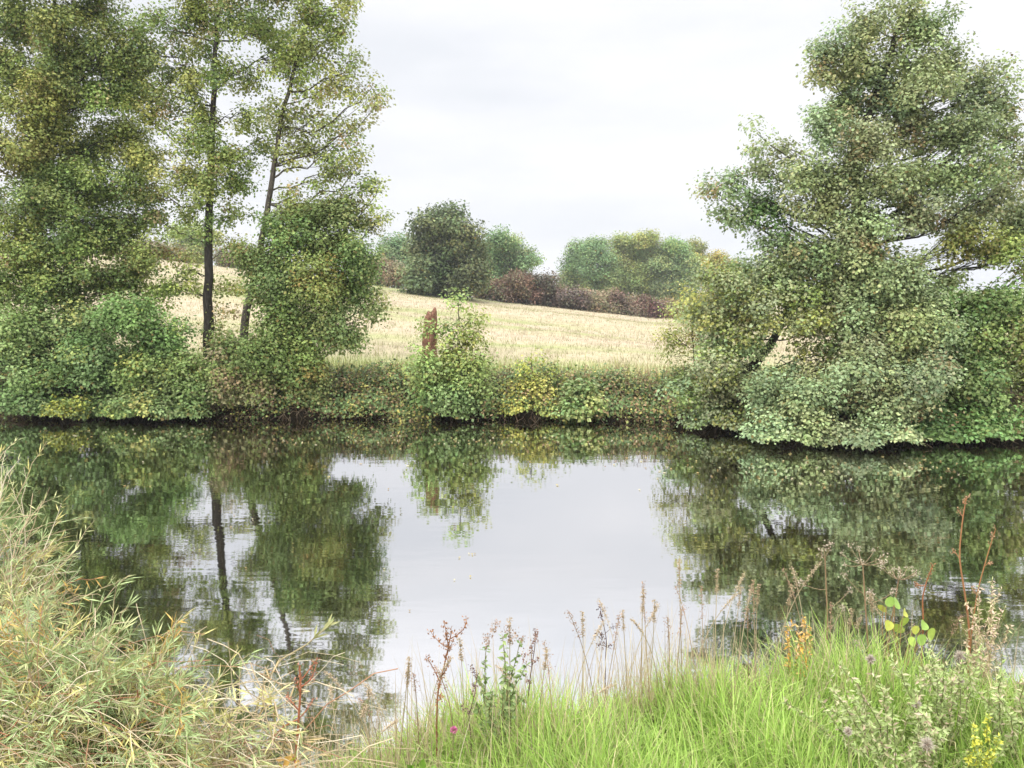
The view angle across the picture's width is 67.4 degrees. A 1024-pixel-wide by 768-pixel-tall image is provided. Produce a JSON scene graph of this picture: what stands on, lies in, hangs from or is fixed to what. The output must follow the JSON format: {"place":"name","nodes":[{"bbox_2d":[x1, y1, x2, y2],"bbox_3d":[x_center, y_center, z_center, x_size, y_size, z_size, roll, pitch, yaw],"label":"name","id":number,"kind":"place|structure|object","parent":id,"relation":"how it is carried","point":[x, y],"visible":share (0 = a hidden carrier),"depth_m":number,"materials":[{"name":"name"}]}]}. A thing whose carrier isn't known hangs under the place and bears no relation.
{"place":"outdoors","nodes":[
{"label":"outdoors","id":0,"kind":"place"},
{"bbox_2d":[0,417,1023,767],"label":"water","id":1,"kind":"structure","parent":0,"point":[310,525],"depth_m":9.67,"materials":[{"name":"liquid"}]},
{"bbox_2d":[0,254,1023,767],"bbox_3d":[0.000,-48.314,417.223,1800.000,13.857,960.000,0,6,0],"label":"ground","id":2,"kind":"structure","parent":0,"point":[564,320],"depth_m":34.51,"materials":[{"name":"plant"}]},
{"bbox_2d":[36,394,92,419],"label":"bankside shrub","id":3,"kind":"object","parent":2,"relation":"on","point":[57,409],"visible":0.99,"depth_m":18.68,"materials":[{"name":"green plant"}]},
{"bbox_2d":[0,438,132,718],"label":"willow shrub","id":4,"kind":"object","parent":2,"relation":"on","point":[9,571],"visible":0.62,"depth_m":3.95,"materials":[{"name":"green plant"}]},
{"bbox_2d":[0,0,191,357],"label":"alder tree","id":5,"kind":"object","parent":2,"relation":"on","point":[53,187],"visible":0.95,"depth_m":20.20,"materials":[{"name":"green plant"}]},
{"bbox_2d":[0,289,219,421],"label":"bankside shrub","id":6,"kind":"object","parent":2,"relation":"on","point":[76,334],"visible":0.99,"depth_m":19.18,"materials":[{"name":"green plant"}]},
{"bbox_2d":[0,555,292,767],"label":"willow shrub","id":7,"kind":"object","parent":2,"relation":"on","point":[121,672],"visible":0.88,"depth_m":2.78,"materials":[{"name":"green plant"}]},
{"bbox_2d":[103,236,189,260],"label":"hawthorn bush","id":8,"kind":"object","parent":2,"relation":"on","point":[169,246],"visible":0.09,"depth_m":81.24,"materials":[{"name":"green plant"}]},
{"bbox_2d":[159,218,226,263],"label":"ash tree","id":9,"kind":"object","parent":2,"relation":"on","point":[186,241],"visible":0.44,"depth_m":94.14,"materials":[{"name":"green plant"}]},
{"bbox_2d":[0,598,410,767],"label":"dry stems","id":10,"kind":"object","parent":2,"relation":"on","point":[59,761],"visible":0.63,"depth_m":2.69,"materials":[{"name":"plant"}]},
{"bbox_2d":[110,0,320,378],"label":"alder tree","id":11,"kind":"object","parent":2,"relation":"on","point":[262,29],"visible":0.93,"depth_m":20.22,"materials":[{"name":"green plant"}]},
{"bbox_2d":[198,335,280,410],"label":"bankside shrub","id":12,"kind":"object","parent":2,"relation":"on","point":[227,383],"visible":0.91,"depth_m":19.19,"materials":[{"name":"green plant"}]},
{"bbox_2d":[136,657,357,767],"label":"willow shrub","id":13,"kind":"object","parent":2,"relation":"on","point":[259,757],"visible":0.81,"depth_m":2.63,"materials":[{"name":"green plant"}]},
{"bbox_2d":[213,244,281,270],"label":"hawthorn bush","id":14,"kind":"object","parent":2,"relation":"on","point":[218,258],"visible":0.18,"depth_m":84.24,"materials":[{"name":"green plant"}]},
{"bbox_2d":[276,755,300,767],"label":"dock seedling","id":15,"kind":"object","parent":2,"relation":"on","point":[286,762],"visible":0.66,"depth_m":2.54,"materials":[{"name":"orange plant"}]},
{"bbox_2d":[252,612,339,767],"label":"willow shoot","id":16,"kind":"object","parent":2,"relation":"on","point":[329,623],"visible":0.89,"depth_m":3.30,"materials":[{"name":"beige plant"}]},
{"bbox_2d":[273,657,319,767],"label":"dock stalk","id":17,"kind":"object","parent":2,"relation":"on","point":[299,704],"visible":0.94,"depth_m":2.68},
{"bbox_2d":[196,187,399,407],"bbox_3d":[-5.552,-2.188,19.596,5.148,5.596,2.610,0,6,0],"label":"young alder","id":18,"kind":"object","parent":2,"relation":"on","point":[292,331],"visible":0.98,"depth_m":19.23,"materials":[{"name":"green plant"}]},
{"bbox_2d":[236,0,399,375],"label":"alder tree","id":19,"kind":"object","parent":2,"relation":"on","point":[312,9],"visible":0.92,"depth_m":19.57,"materials":[{"name":"green plant"}]},
{"bbox_2d":[325,682,339,767],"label":"grass stalk","id":20,"kind":"object","parent":2,"relation":"on","point":[330,691],"depth_m":2.99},
{"bbox_2d":[324,671,375,767],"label":"grass stalk","id":21,"kind":"object","parent":2,"relation":"on","point":[333,679],"depth_m":2.79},
{"bbox_2d":[358,703,368,767],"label":"grass stalk","id":22,"kind":"object","parent":2,"relation":"on","point":[364,708],"depth_m":2.76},
{"bbox_2d":[366,687,371,767],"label":"grass stalk","id":23,"kind":"object","parent":2,"relation":"on","point":[369,692],"depth_m":2.95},
{"bbox_2d":[361,682,392,766],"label":"grass stalk","id":24,"kind":"object","parent":2,"relation":"on","point":[384,718],"depth_m":2.93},
{"bbox_2d":[360,717,399,767],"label":"grass stalk","id":25,"kind":"object","parent":2,"relation":"on","point":[391,724],"depth_m":2.74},
{"bbox_2d":[365,253,409,287],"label":"hawthorn bush","id":26,"kind":"object","parent":2,"relation":"on","point":[390,272],"visible":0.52,"depth_m":83.97,"materials":[{"name":"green plant"}]},
{"bbox_2d":[369,229,413,288],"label":"oak tree","id":27,"kind":"object","parent":2,"relation":"on","point":[392,245],"visible":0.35,"depth_m":97.20,"materials":[{"name":"green plant"}]},
{"bbox_2d":[398,656,412,767],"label":"grass stalk","id":28,"kind":"object","parent":2,"relation":"on","point":[408,666],"depth_m":2.88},
{"bbox_2d":[405,665,411,764],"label":"grass stalk","id":29,"kind":"object","parent":2,"relation":"on","point":[408,682],"depth_m":2.89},
{"bbox_2d":[408,672,420,753],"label":"grass stalk","id":30,"kind":"object","parent":2,"relation":"on","point":[416,704],"depth_m":2.95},
{"bbox_2d":[406,757,434,767],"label":"broadleaf weed","id":31,"kind":"object","parent":2,"relation":"on","point":[422,764],"visible":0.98,"depth_m":2.66,"materials":[{"name":"green plant"}]},
{"bbox_2d":[421,307,436,367],"bbox_3d":[-2.288,-1.007,20.620,0.512,2.100,0.532,4,7,32],"label":"tree stump","id":32,"kind":"object","parent":2,"relation":"on","point":[429,316],"visible":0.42,"depth_m":20.45,"materials":[{"name":"brown wood"}]},
{"bbox_2d":[427,657,453,762],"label":"grass stalk","id":33,"kind":"object","parent":2,"relation":"on","point":[447,662],"depth_m":2.87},
{"bbox_2d":[431,665,453,765],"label":"grass stalk","id":34,"kind":"object","parent":2,"relation":"on","point":[440,677],"depth_m":2.81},
{"bbox_2d":[394,198,494,299],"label":"oak tree","id":35,"kind":"object","parent":2,"relation":"on","point":[448,246],"visible":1,"depth_m":73.73,"materials":[{"name":"green plant"}]},
{"bbox_2d":[424,616,467,766],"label":"dock stalk","id":36,"kind":"object","parent":2,"relation":"on","point":[447,646],"visible":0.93,"depth_m":2.88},
{"bbox_2d":[398,287,506,421],"bbox_3d":[-1.473,-0.759,19.164,2.702,3.305,1.817,0,6,0],"label":"sapling bush","id":37,"kind":"object","parent":2,"relation":"on","point":[465,380],"visible":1,"depth_m":19.05,"materials":[{"name":"green plant"}]},
{"bbox_2d":[457,638,464,745],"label":"grass stalk","id":38,"kind":"object","parent":2,"relation":"on","point":[460,653],"depth_m":2.79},
{"bbox_2d":[461,664,478,764],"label":"dock stalk","id":39,"kind":"object","parent":2,"relation":"on","point":[474,685],"visible":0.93,"depth_m":2.84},
{"bbox_2d":[471,275,514,302],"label":"hawthorn bush","id":40,"kind":"object","parent":2,"relation":"on","point":[504,291],"visible":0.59,"depth_m":80.39,"materials":[{"name":"brown plant"}]},
{"bbox_2d":[471,621,530,754],"bbox_3d":[-0.037,1.167,2.872,0.212,0.582,0.180,-2,7,-20],"label":"herb plant","id":41,"kind":"object","parent":2,"relation":"on","point":[503,691],"visible":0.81,"depth_m":2.87,"materials":[{"name":"green plant"}]},
{"bbox_2d":[2,255,1017,376],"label":"meadow grass","id":42,"kind":"structure","parent":2,"relation":"on","point":[565,313],"depth_m":38.78,"materials":[{"name":"plant"}]},
{"bbox_2d":[507,617,512,744],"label":"grass stalk","id":43,"kind":"object","parent":2,"relation":"on","point":[509,658],"depth_m":2.88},
{"bbox_2d":[0,357,1023,446],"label":"bramble thicket","id":44,"kind":"object","parent":2,"relation":"on","point":[389,377],"visible":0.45,"depth_m":19.62,"materials":[{"name":"green plant"}]},
{"bbox_2d":[0,339,1023,402],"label":"bank grass","id":45,"kind":"structure","parent":2,"relation":"on","point":[648,369],"depth_m":21.08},
{"bbox_2d":[481,223,546,280],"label":"ash tree","id":46,"kind":"object","parent":2,"relation":"on","point":[507,253],"visible":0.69,"depth_m":101.69,"materials":[{"name":"green plant"}]},
{"bbox_2d":[488,267,561,304],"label":"hawthorn bush","id":47,"kind":"object","parent":2,"relation":"on","point":[525,287],"visible":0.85,"depth_m":81.46,"materials":[{"name":"brown plant"}]},
{"bbox_2d":[521,628,538,709],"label":"dock stalk","id":48,"kind":"object","parent":2,"relation":"on","point":[532,663],"visible":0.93,"depth_m":2.99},
{"bbox_2d":[492,347,571,417],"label":"bankside shrub","id":49,"kind":"object","parent":2,"relation":"on","point":[527,384],"visible":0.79,"depth_m":19.34,"materials":[{"name":"green plant"}]},
{"bbox_2d":[537,648,549,728],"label":"grass stalk","id":50,"kind":"object","parent":2,"relation":"on","point":[545,662],"depth_m":2.83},
{"bbox_2d":[542,641,555,731],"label":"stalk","id":51,"kind":"object","parent":2,"relation":"on","point":[549,682],"depth_m":2.89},
{"bbox_2d":[530,282,570,307],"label":"hawthorn bush","id":52,"kind":"object","parent":2,"relation":"on","point":[548,302],"visible":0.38,"depth_m":83.08,"materials":[{"name":"brown plant"}]},
{"bbox_2d":[549,284,595,310],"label":"hawthorn bush","id":53,"kind":"object","parent":2,"relation":"on","point":[577,299],"visible":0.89,"depth_m":81.50,"materials":[{"name":"brown plant"}]},
{"bbox_2d":[549,377,609,422],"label":"bankside shrub","id":54,"kind":"object","parent":2,"relation":"on","point":[578,408],"visible":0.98,"depth_m":18.88,"materials":[{"name":"green plant"}]},
{"bbox_2d":[564,610,596,712],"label":"grass stalk","id":55,"kind":"object","parent":2,"relation":"on","point":[569,613],"depth_m":3.02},
{"bbox_2d":[579,611,585,729],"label":"grass stalk","id":56,"kind":"object","parent":2,"relation":"on","point":[582,623],"depth_m":3.01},
{"bbox_2d":[570,620,605,721],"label":"grass stalk","id":57,"kind":"object","parent":2,"relation":"on","point":[598,631],"depth_m":3.02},
{"bbox_2d":[555,233,626,292],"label":"ash tree","id":58,"kind":"object","parent":2,"relation":"on","point":[582,260],"visible":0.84,"depth_m":123.47,"materials":[{"name":"green plant"}]},
{"bbox_2d":[579,293,623,314],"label":"hawthorn bush","id":59,"kind":"object","parent":2,"relation":"on","point":[603,306],"visible":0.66,"depth_m":82.52,"materials":[{"name":"brown plant"}]},
{"bbox_2d":[594,604,619,697],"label":"dock stalk","id":60,"kind":"object","parent":2,"relation":"on","point":[603,641],"visible":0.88,"depth_m":3.24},
{"bbox_2d":[574,286,640,302],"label":"hawthorn bush","id":61,"kind":"object","parent":2,"relation":"on","point":[603,292],"visible":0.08,"depth_m":91.86,"materials":[{"name":"brown plant"}]},
{"bbox_2d":[597,598,619,711],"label":"grass stalk","id":62,"kind":"object","parent":2,"relation":"on","point":[600,604],"depth_m":3.19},
{"bbox_2d":[599,613,621,731],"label":"grass stalk","id":63,"kind":"object","parent":2,"relation":"on","point":[617,625],"depth_m":3.07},
{"bbox_2d":[619,609,628,707],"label":"grass stalk","id":64,"kind":"object","parent":2,"relation":"on","point":[622,616],"depth_m":3.22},
{"bbox_2d":[600,287,651,317],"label":"hawthorn bush","id":65,"kind":"object","parent":2,"relation":"on","point":[629,308],"visible":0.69,"depth_m":83.41,"materials":[{"name":"brown plant"}]},
{"bbox_2d":[605,228,664,300],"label":"ash tree","id":66,"kind":"object","parent":2,"relation":"on","point":[633,251],"visible":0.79,"depth_m":126.62,"materials":[{"name":"green plant"}]},
{"bbox_2d":[625,602,659,706],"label":"grass stalk","id":67,"kind":"object","parent":2,"relation":"on","point":[641,637],"depth_m":3.12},
{"bbox_2d":[640,589,646,716],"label":"grass stalk","id":68,"kind":"object","parent":2,"relation":"on","point":[642,606],"depth_m":3.10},
{"bbox_2d":[630,617,657,708],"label":"grass stalk","id":69,"kind":"object","parent":2,"relation":"on","point":[633,620],"depth_m":3.16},
{"bbox_2d":[641,581,649,706],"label":"grass stalk","id":70,"kind":"object","parent":2,"relation":"on","point":[644,616],"depth_m":3.16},
{"bbox_2d":[268,603,1023,767],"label":"bank turf","id":71,"kind":"structure","parent":2,"relation":"on","point":[741,750],"depth_m":2.98,"materials":[{"name":"green plant"}]},
{"bbox_2d":[632,294,671,318],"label":"hawthorn bush","id":72,"kind":"object","parent":2,"relation":"on","point":[652,307],"visible":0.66,"depth_m":84.51,"materials":[{"name":"brown plant"}]},
{"bbox_2d":[647,599,657,716],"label":"grass stalk","id":73,"kind":"object","parent":2,"relation":"on","point":[654,607],"depth_m":3.10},
{"bbox_2d":[644,235,707,301],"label":"ash tree","id":74,"kind":"object","parent":2,"relation":"on","point":[674,257],"visible":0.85,"depth_m":125.75,"materials":[{"name":"green plant"}]},
{"bbox_2d":[676,559,682,687],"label":"grass stalk","id":75,"kind":"object","parent":2,"relation":"on","point":[679,579],"depth_m":3.25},
{"bbox_2d":[651,278,712,414],"bbox_3d":[4.434,-0.927,19.299,2.091,3.496,1.828,0,6,0],"label":"willow bush","id":76,"kind":"object","parent":2,"relation":"on","point":[666,338],"visible":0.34,"depth_m":18.98,"materials":[{"name":"green plant"}]},
{"bbox_2d":[655,296,708,318],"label":"hawthorn bush","id":77,"kind":"object","parent":2,"relation":"on","point":[667,312],"visible":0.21,"depth_m":84.40,"materials":[{"name":"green plant"}]},
{"bbox_2d":[675,235,711,299],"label":"ash tree","id":78,"kind":"object","parent":2,"relation":"on","point":[699,248],"visible":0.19,"depth_m":136.62,"materials":[{"name":"green plant"}]},
{"bbox_2d":[690,592,737,694],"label":"grass stalk","id":79,"kind":"object","parent":2,"relation":"on","point":[736,595],"depth_m":3.25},
{"bbox_2d":[713,568,719,687],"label":"grass stalk","id":80,"kind":"object","parent":2,"relation":"on","point":[717,575],"depth_m":3.41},
{"bbox_2d":[698,249,740,314],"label":"ash tree","id":81,"kind":"object","parent":2,"relation":"on","point":[719,257],"visible":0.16,"depth_m":117.98,"materials":[{"name":"green plant"}]},
{"bbox_2d":[718,571,746,668],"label":"grass stalk","id":82,"kind":"object","parent":2,"relation":"on","point":[739,582],"depth_m":3.37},
{"bbox_2d":[729,587,743,685],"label":"grass stalk","id":83,"kind":"object","parent":2,"relation":"on","point":[739,601],"depth_m":3.50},
{"bbox_2d":[740,606,751,683],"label":"grass stalk","id":84,"kind":"object","parent":2,"relation":"on","point":[748,609],"depth_m":3.31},
{"bbox_2d":[749,580,756,689],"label":"grass stalk","id":85,"kind":"object","parent":2,"relation":"on","point":[753,590],"depth_m":3.35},
{"bbox_2d":[754,584,760,685],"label":"grass stalk","id":86,"kind":"object","parent":2,"relation":"on","point":[757,587],"depth_m":3.36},
{"bbox_2d":[653,247,873,430],"bbox_3d":[5.593,-1.016,17.576,4.702,4.149,2.714,0,6,0],"label":"young alder","id":87,"kind":"object","parent":2,"relation":"on","point":[722,369],"visible":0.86,"depth_m":16.97,"materials":[{"name":"green plant"}]},
{"bbox_2d":[775,584,794,687],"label":"grass stalk","id":88,"kind":"object","parent":2,"relation":"on","point":[789,599],"depth_m":3.33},
{"bbox_2d":[769,560,821,688],"bbox_3d":[1.214,1.077,3.304,0.164,0.694,0.034,4,8,9],"label":"grass stalk","id":89,"kind":"object","parent":2,"relation":"on","point":[813,571],"depth_m":3.28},
{"bbox_2d":[784,615,813,682],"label":"orange herb","id":90,"kind":"object","parent":2,"relation":"on","point":[803,636],"visible":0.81,"depth_m":3.38,"materials":[{"name":"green plant"}]},
{"bbox_2d":[798,540,852,651],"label":"umbel stalk","id":91,"kind":"object","parent":2,"relation":"on","point":[824,550],"visible":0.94,"depth_m":3.52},
{"bbox_2d":[843,727,852,767],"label":"seeding thistle","id":92,"kind":"object","parent":2,"relation":"on","point":[848,732],"visible":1,"depth_m":2.54,"materials":[{"name":"grey plant"}]},
{"bbox_2d":[686,0,1023,386],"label":"alder tree","id":93,"kind":"object","parent":2,"relation":"on","point":[861,269],"visible":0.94,"depth_m":16.63,"materials":[{"name":"green plant"}]},
{"bbox_2d":[732,296,989,450],"bbox_3d":[7.301,-0.270,15.987,5.458,3.097,2.856,0,6,0],"label":"alder shrub","id":94,"kind":"object","parent":2,"relation":"on","point":[909,351],"visible":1,"depth_m":15.63,"materials":[{"name":"green plant"}]},
{"bbox_2d":[782,659,940,767],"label":"thistle plant","id":95,"kind":"object","parent":2,"relation":"on","point":[863,728],"visible":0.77,"depth_m":2.79,"materials":[{"name":"green plant"}]},
{"bbox_2d":[840,543,898,654],"bbox_3d":[1.592,1.105,3.494,0.260,0.756,0.205,-5,8,-36],"label":"umbel stalk","id":96,"kind":"object","parent":2,"relation":"on","point":[845,574],"visible":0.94,"depth_m":3.47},
{"bbox_2d":[865,654,875,718],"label":"seeding thistle","id":97,"kind":"object","parent":2,"relation":"on","point":[870,658],"visible":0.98,"depth_m":3.09,"materials":[{"name":"grey plant"}]},
{"bbox_2d":[866,560,922,663],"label":"umbel stalk","id":98,"kind":"object","parent":2,"relation":"on","point":[898,579],"visible":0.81,"depth_m":3.53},
{"bbox_2d":[878,597,934,679],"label":"bindweed vine","id":99,"kind":"object","parent":2,"relation":"on","point":[890,602],"visible":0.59,"depth_m":3.44,"materials":[{"name":"green plant"}]},
{"bbox_2d":[913,563,935,669],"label":"dock stalk","id":100,"kind":"object","parent":2,"relation":"on","point":[927,578],"visible":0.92,"depth_m":3.47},
{"bbox_2d":[918,735,935,767],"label":"seeding thistle","id":101,"kind":"object","parent":2,"relation":"on","point":[926,745],"visible":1,"depth_m":2.49,"materials":[{"name":"grey plant"}]},
{"bbox_2d":[844,693,1013,767],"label":"thistle plant","id":102,"kind":"object","parent":2,"relation":"on","point":[915,753],"visible":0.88,"depth_m":2.66,"materials":[{"name":"green plant"}]},
{"bbox_2d":[888,637,987,754],"bbox_3d":[1.683,1.183,2.985,0.660,0.523,0.246,-5,8,-39],"label":"thistle plant","id":103,"kind":"object","parent":2,"relation":"on","point":[940,700],"visible":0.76,"depth_m":2.89,"materials":[{"name":"green plant"}]},
{"bbox_2d":[953,650,965,674],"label":"seeding thistle","id":104,"kind":"object","parent":2,"relation":"on","point":[959,656],"visible":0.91,"depth_m":3.08,"materials":[{"name":"grey plant"}]},
{"bbox_2d":[950,494,970,679],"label":"dock stalk","id":105,"kind":"object","parent":2,"relation":"on","point":[954,552],"visible":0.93,"depth_m":3.46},
{"bbox_2d":[902,276,1023,445],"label":"bankside shrub","id":106,"kind":"object","parent":2,"relation":"on","point":[995,305],"visible":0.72,"depth_m":16.17,"materials":[{"name":"green plant"}]},
{"bbox_2d":[969,525,995,667],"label":"dock stalk","id":107,"kind":"object","parent":2,"relation":"on","point":[991,532],"visible":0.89,"depth_m":3.52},
{"bbox_2d":[963,712,1003,767],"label":"ragwort plant","id":108,"kind":"object","parent":2,"relation":"on","point":[978,748],"visible":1,"depth_m":2.64,"materials":[{"name":"yellow plant"}]},
{"bbox_2d":[957,576,1013,689],"bbox_3d":[2.121,1.162,3.428,0.262,0.613,0.111,0,6,0],"label":"wispy herb","id":109,"kind":"object","parent":2,"relation":"on","point":[978,629],"visible":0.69,"depth_m":3.43,"materials":[{"name":"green plant"}]},
{"bbox_2d":[974,651,1023,764],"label":"thistle plant","id":110,"kind":"object","parent":2,"relation":"on","point":[1000,693],"visible":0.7,"depth_m":2.81,"materials":[{"name":"green plant"}]},
{"bbox_2d":[988,302,1023,441],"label":"bankside sapling","id":111,"kind":"object","parent":2,"relation":"on","point":[1017,371],"visible":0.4,"depth_m":16.53,"materials":[{"name":"green plant"}]},
{"bbox_2d":[0,591,1023,767],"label":"dead grass","id":112,"kind":"structure","parent":0,"point":[378,727],"depth_m":3.17,"materials":[{"name":"plant"}]},
{"bbox_2d":[0,0,1023,296],"label":"sky","id":113,"kind":"structure","parent":0,"point":[556,122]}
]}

